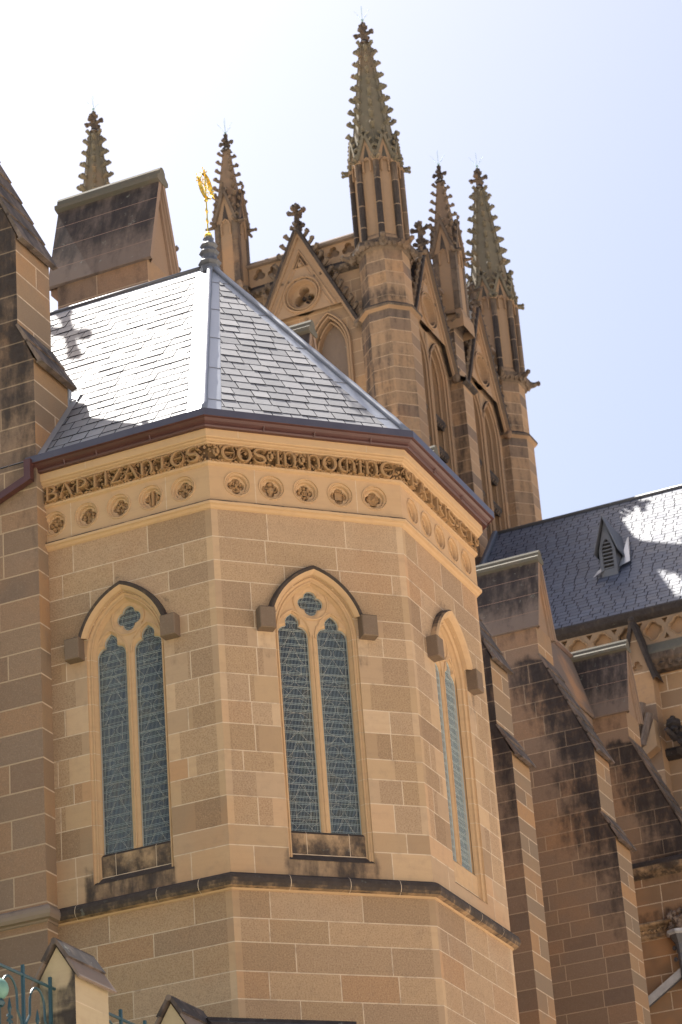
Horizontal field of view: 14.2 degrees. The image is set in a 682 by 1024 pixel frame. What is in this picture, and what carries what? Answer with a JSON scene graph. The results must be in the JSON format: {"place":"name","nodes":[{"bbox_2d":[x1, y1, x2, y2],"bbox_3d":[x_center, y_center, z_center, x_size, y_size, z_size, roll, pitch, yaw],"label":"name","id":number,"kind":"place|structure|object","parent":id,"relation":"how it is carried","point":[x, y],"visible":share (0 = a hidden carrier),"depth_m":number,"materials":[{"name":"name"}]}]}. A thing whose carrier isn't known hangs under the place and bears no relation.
{"place":"outdoors","nodes":[
{"label":"outdoors","id":0,"kind":"place"},
{"bbox_2d":[0,0,681,519],"label":"sky","id":1,"kind":"structure","parent":0,"point":[571,110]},
{"label":"ground","id":2,"kind":"structure","parent":0,"visible":0},
{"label":"terrace","id":3,"kind":"structure","parent":2,"relation":"on","visible":0},
{"bbox_2d":[0,167,520,1023],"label":"apse chapel","id":4,"kind":"structure","parent":3,"relation":"on","point":[274,785],"depth_m":39.65,"materials":[{"name":"stone"}]},
{"bbox_2d":[64,580,180,885],"bbox_3d":[-3.030,3.061,39.089,1.812,4.519,0.397,-15,-28,20],"label":"window","id":5,"kind":"structure","parent":4,"relation":"in","point":[131,807],"depth_m":39.22,"materials":[{"name":"glass"}]},
{"bbox_2d":[256,565,378,863],"bbox_3d":[-0.283,2.845,39.088,1.812,4.519,0.397,6,-28,-20],"label":"window","id":6,"kind":"structure","parent":4,"relation":"in","point":[328,808],"depth_m":39.21,"materials":[{"name":"glass"}]},
{"bbox_2d":[426,610,487,903],"bbox_3d":[1.726,3.538,40.841,0.397,4.519,1.812,-15,-28,20],"label":"window","id":7,"kind":"structure","parent":4,"relation":"in","point":[469,871],"depth_m":41.14,"materials":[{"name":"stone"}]},
{"bbox_2d":[479,484,681,809],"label":"nave","id":8,"kind":"structure","parent":3,"relation":"on","point":[612,571],"depth_m":84.95,"materials":[{"name":"tile"}]},
{"bbox_2d":[76,9,541,565],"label":"cathedral tower","id":9,"kind":"structure","parent":8,"relation":"on","point":[420,345],"depth_m":94.08,"materials":[{"name":"stone"}]},
{"bbox_2d":[283,275,354,381],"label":"belfry window","id":10,"kind":"structure","parent":9,"relation":"in","point":[302,295],"depth_m":92.24,"materials":[{"name":"stone"}]},
{"bbox_2d":[419,291,456,474],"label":"belfry window","id":11,"kind":"structure","parent":9,"relation":"in","point":[435,378],"depth_m":93.58,"materials":[{"name":"stone"}]},
{"bbox_2d":[471,351,508,540],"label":"belfry window","id":12,"kind":"structure","parent":9,"relation":"in","point":[488,439],"depth_m":97.52,"materials":[{"name":"stone"}]},
{"bbox_2d":[632,854,681,1023],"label":"aisle wall","id":13,"kind":"structure","parent":3,"relation":"on","point":[658,886],"depth_m":69.87,"materials":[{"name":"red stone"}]},
{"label":"terrace lawn","id":14,"kind":"structure","parent":3,"relation":"on","visible":0},
{"bbox_2d":[0,978,8,1023],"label":"globe lamp","id":15,"kind":"object","parent":14,"relation":"on","point":[4,988],"visible":1,"depth_m":28.18,"materials":[{"name":"teal glass"}]},
{"bbox_2d":[0,963,55,1023],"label":"iron railing","id":16,"kind":"object","parent":14,"relation":"on","point":[23,1019],"visible":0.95,"depth_m":29.16,"materials":[{"name":"teal metal"}]},
{"bbox_2d":[30,937,116,1023],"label":"gabled post","id":17,"kind":"object","parent":14,"relation":"on","point":[82,984],"visible":0.96,"depth_m":29.87,"materials":[{"name":"stone"}]},
{"bbox_2d":[109,1009,146,1023],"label":"iron railing","id":18,"kind":"object","parent":14,"relation":"on","point":[120,1018],"visible":0.38,"depth_m":31.00,"materials":[{"name":"teal metal"}]},
{"bbox_2d":[154,994,207,1023],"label":"gabled post","id":19,"kind":"object","parent":14,"relation":"on","point":[173,1010],"visible":1,"depth_m":32.24,"materials":[{"name":"stone"}]},
{"bbox_2d":[206,1017,356,1023],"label":"parapet wall","id":20,"kind":"structure","parent":14,"relation":"on","point":[219,1020],"depth_m":32.90,"materials":[{"name":"stone"}]},
{"bbox_3d":[-1.359,11.670,58.485,6.500,18.200,41.950,-15,-28,20],"label":"transept","id":21,"kind":"object","parent":3,"relation":"on","visible":0},
{"bbox_2d":[0,162,76,1023],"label":"stepped buttress","id":22,"kind":"structure","parent":21,"relation":"attached to","point":[36,382],"depth_m":40.24,"materials":[{"name":"stone"}]},
{"bbox_2d":[49,167,179,308],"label":"stepped buttress","id":23,"kind":"structure","parent":21,"relation":"attached to","point":[116,236],"depth_m":51.37,"materials":[{"name":"stone"}]},
{"bbox_2d":[288,320,317,349],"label":"stepped buttress","id":24,"kind":"structure","parent":21,"relation":"attached to","point":[306,331],"depth_m":57.36,"materials":[{"name":"stone"}]},
{"bbox_2d":[429,445,555,1023],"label":"stepped buttress","id":25,"kind":"structure","parent":21,"relation":"attached to","point":[512,762],"depth_m":58.06,"materials":[{"name":"stone"}]},
{"bbox_2d":[476,550,650,1023],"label":"stepped buttress","id":26,"kind":"structure","parent":21,"relation":"attached to","point":[585,847],"depth_m":64.94,"materials":[{"name":"stone"}]},
{"bbox_2d":[570,639,681,863],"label":"stepped buttress","id":27,"kind":"structure","parent":21,"relation":"attached to","point":[648,814],"depth_m":72.43,"materials":[{"name":"stone"}]},
{"bbox_2d":[551,639,593,726],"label":"cross roof","id":28,"kind":"structure","parent":27,"relation":"attached to","point":[562,655],"depth_m":73.03,"materials":[{"name":"stone"}]}
]}

